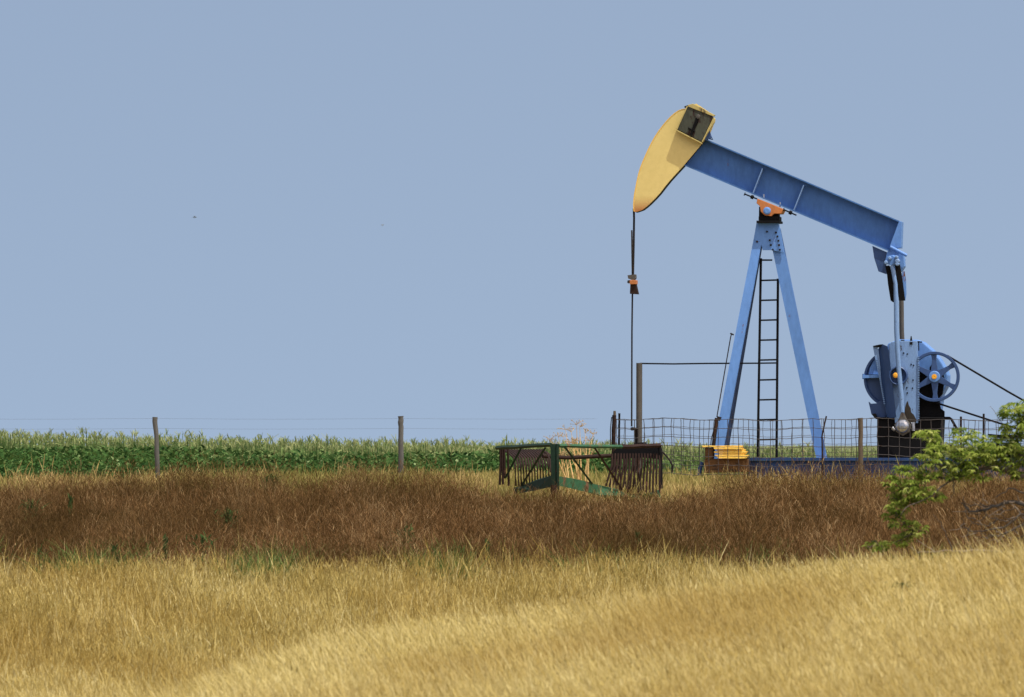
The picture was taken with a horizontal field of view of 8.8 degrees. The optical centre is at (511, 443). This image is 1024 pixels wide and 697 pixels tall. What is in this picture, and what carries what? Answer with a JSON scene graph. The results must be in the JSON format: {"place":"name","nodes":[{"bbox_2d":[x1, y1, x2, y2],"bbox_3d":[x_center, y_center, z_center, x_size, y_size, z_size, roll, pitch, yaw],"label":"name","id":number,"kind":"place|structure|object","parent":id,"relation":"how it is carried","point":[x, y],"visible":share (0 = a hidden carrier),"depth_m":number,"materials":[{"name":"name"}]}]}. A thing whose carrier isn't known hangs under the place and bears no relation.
{"place":"outdoors","nodes":[
{"label":"outdoors","id":0,"kind":"place"},
{"bbox_2d":[0,452,1022,507],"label":"verge grass","id":1,"kind":"structure","parent":0,"point":[677,479],"depth_m":97.50,"materials":[{"name":"plant"}]},
{"bbox_2d":[0,0,1023,445],"label":"sky","id":2,"kind":"structure","parent":0,"point":[499,148],"materials":[{"name":"blue"}]},
{"bbox_2d":[12,445,1023,679],"bbox_3d":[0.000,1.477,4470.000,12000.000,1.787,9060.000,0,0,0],"label":"ground","id":3,"kind":"structure","parent":0,"point":[849,447],"depth_m":3489.82,"materials":[{"name":"soil"}]},
{"bbox_2d":[18,497,48,521],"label":"green weed","id":4,"kind":"object","parent":3,"relation":"on","point":[30,502],"visible":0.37,"depth_m":78.00,"materials":[{"name":"green plant"}]},
{"bbox_2d":[30,544,58,565],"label":"green weed","id":5,"kind":"object","parent":3,"relation":"on","point":[38,559],"visible":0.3,"depth_m":65.99,"materials":[{"name":"green plant"}]},
{"bbox_2d":[67,494,73,516],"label":"green weed","id":6,"kind":"object","parent":3,"relation":"on","point":[70,502],"visible":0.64,"depth_m":78.98,"materials":[{"name":"green plant"}]},
{"bbox_2d":[111,542,120,565],"bbox_3d":[-3.821,1.273,64.003,0.113,0.669,0.127,0,0,0],"label":"green weed","id":7,"kind":"object","parent":3,"relation":"on","point":[113,548],"visible":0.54,"depth_m":63.99,"materials":[{"name":"green plant"}]},
{"bbox_2d":[162,533,169,558],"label":"green weed","id":8,"kind":"object","parent":3,"relation":"on","point":[165,540],"visible":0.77,"depth_m":65.99,"materials":[{"name":"green plant"}]},
{"bbox_2d":[179,531,215,562],"bbox_3d":[-3.081,1.225,65.022,0.500,0.770,0.243,0,0,-24],"label":"green weed","id":9,"kind":"object","parent":3,"relation":"on","point":[202,538],"visible":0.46,"depth_m":65.00,"materials":[{"name":"green plant"}]},
{"bbox_2d":[214,507,239,530],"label":"green weed","id":10,"kind":"object","parent":3,"relation":"on","point":[227,517],"visible":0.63,"depth_m":73.98,"materials":[{"name":"green plant"}]},
{"bbox_2d":[260,473,283,490],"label":"green weed","id":11,"kind":"object","parent":3,"relation":"on","point":[271,477],"visible":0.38,"depth_m":88.00,"materials":[{"name":"green plant"}]},
{"bbox_2d":[142,416,424,478],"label":"barbed wire fence","id":12,"kind":"object","parent":3,"relation":"on","point":[400,428],"visible":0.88,"depth_m":99.97,"materials":[{"name":"grey wood"}]},
{"bbox_2d":[0,444,669,482],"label":"soybean plants","id":13,"kind":"object","parent":3,"relation":"on","point":[87,462],"visible":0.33,"depth_m":105.23,"materials":[{"name":"green plant"}]},
{"bbox_2d":[391,523,413,546],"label":"green weed","id":14,"kind":"object","parent":3,"relation":"on","point":[411,528],"visible":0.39,"depth_m":69.00,"materials":[{"name":"green plant"}]},
{"bbox_2d":[485,539,489,560],"bbox_3d":[-0.248,1.246,64.995,0.078,0.659,0.165,0,0,0],"label":"green weed","id":15,"kind":"object","parent":3,"relation":"on","point":[488,542],"visible":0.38,"depth_m":64.98,"materials":[{"name":"green plant"}]},
{"bbox_2d":[0,426,1012,483],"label":"corn field","id":16,"kind":"structure","parent":3,"relation":"on","point":[330,446],"depth_m":142.40,"materials":[{"name":"green plant"}]},
{"bbox_2d":[0,533,1021,587],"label":"green undergrowth","id":17,"kind":"object","parent":3,"relation":"on","point":[250,559],"visible":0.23,"depth_m":63.59,"materials":[{"name":"plant"}]},
{"bbox_2d":[0,445,1023,592],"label":"brown weeds","id":18,"kind":"object","parent":3,"relation":"on","point":[355,515],"visible":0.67,"depth_m":74.31,"materials":[{"name":"brown plant"}]},
{"bbox_2d":[0,521,1023,696],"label":"dry grass","id":19,"kind":"structure","parent":3,"relation":"on","point":[844,628],"depth_m":43.58,"materials":[{"name":"yellow plant"}]},
{"bbox_2d":[543,432,576,497],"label":"dry stalk plant","id":20,"kind":"object","parent":3,"relation":"on","point":[564,453],"visible":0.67,"depth_m":94.44,"materials":[{"name":"beige plant"}]},
{"bbox_2d":[557,420,584,494],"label":"dry stalk plant","id":21,"kind":"object","parent":3,"relation":"on","point":[573,440],"visible":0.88,"depth_m":94.86,"materials":[{"name":"beige plant"}]},
{"bbox_2d":[495,443,672,501],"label":"farm rack","id":22,"kind":"object","parent":3,"relation":"on","point":[637,452],"visible":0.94,"depth_m":92.68,"materials":[{"name":"metal"}]},
{"bbox_2d":[578,428,599,493],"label":"dry stalk plant","id":23,"kind":"object","parent":3,"relation":"on","point":[587,460],"visible":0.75,"depth_m":94.60,"materials":[{"name":"beige plant"}]},
{"bbox_2d":[704,459,749,472],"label":"timber sill","id":24,"kind":"structure","parent":3,"relation":"on","point":[722,462],"depth_m":99.33,"materials":[{"name":"brown wood"}]},
{"bbox_2d":[698,462,703,474],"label":"bent pipe end","id":25,"kind":"object","parent":24,"relation":"attached to","point":[701,463],"visible":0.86,"depth_m":99.43,"materials":[{"name":"blue paint"}]},
{"bbox_2d":[705,447,713,458],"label":"timber block","id":26,"kind":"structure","parent":24,"relation":"on","point":[711,451],"depth_m":99.34,"materials":[{"name":"brown wood"}]},
{"bbox_2d":[719,457,747,458],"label":"yellow plank","id":27,"kind":"object","parent":24,"relation":"on","point":[732,457],"visible":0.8,"depth_m":99.23,"materials":[{"name":"paint"}]},
{"bbox_2d":[715,455,749,456],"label":"yellow plank","id":28,"kind":"object","parent":27,"relation":"on","point":[731,455],"visible":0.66,"depth_m":99.24,"materials":[{"name":"paint"}]},
{"bbox_2d":[719,453,746,454],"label":"yellow plank","id":29,"kind":"object","parent":28,"relation":"on","point":[732,453],"visible":0.9,"depth_m":99.27,"materials":[{"name":"paint"}]},
{"bbox_2d":[714,451,747,452],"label":"yellow plank","id":30,"kind":"object","parent":29,"relation":"on","point":[731,451],"visible":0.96,"depth_m":99.26,"materials":[{"name":"paint"}]},
{"bbox_2d":[716,449,745,450],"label":"yellow plank","id":31,"kind":"object","parent":30,"relation":"on","point":[731,449],"visible":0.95,"depth_m":99.28,"materials":[{"name":"paint"}]},
{"bbox_2d":[714,447,743,448],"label":"yellow plank","id":32,"kind":"object","parent":31,"relation":"on","point":[727,448],"visible":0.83,"depth_m":99.24,"materials":[{"name":"paint"}]},
{"bbox_2d":[702,446,742,446],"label":"yellow plank","id":33,"kind":"object","parent":32,"relation":"on","point":[721,446],"visible":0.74,"depth_m":99.28,"materials":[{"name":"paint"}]},
{"bbox_2d":[610,411,1023,486],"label":"woven wire fence","id":34,"kind":"object","parent":3,"relation":"on","point":[860,446],"visible":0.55,"depth_m":96.17,"materials":[{"name":"grey metal"}]},
{"bbox_2d":[627,104,1023,480],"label":"pump jack","id":35,"kind":"object","parent":3,"relation":"on","point":[903,377],"visible":0.98,"depth_m":99.85,"materials":[{"name":"blue paint"}]},
{"bbox_2d":[630,427,646,473],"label":"wellhead","id":36,"kind":"object","parent":35,"relation":"attached to","point":[636,434],"visible":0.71,"depth_m":100.49,"materials":[{"name":"metal"}]},
{"bbox_2d":[636,362,775,472],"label":"flow pipe","id":37,"kind":"object","parent":36,"relation":"attached to","point":[638,394],"visible":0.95,"depth_m":100.50,"materials":[{"name":"metal"}]},
{"bbox_2d":[887,581,920,610],"bbox_3d":[2.456,1.019,41.997,0.256,0.308,0.146,0,0,18],"label":"green weed","id":38,"kind":"object","parent":3,"relation":"on","point":[902,589],"visible":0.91,"depth_m":42.00,"materials":[{"name":"green plant"}]},
{"bbox_2d":[861,399,1023,553],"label":"tree","id":39,"kind":"object","parent":3,"relation":"on","point":[967,471],"visible":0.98,"depth_m":51.97,"materials":[{"name":"green plant"}]}
]}

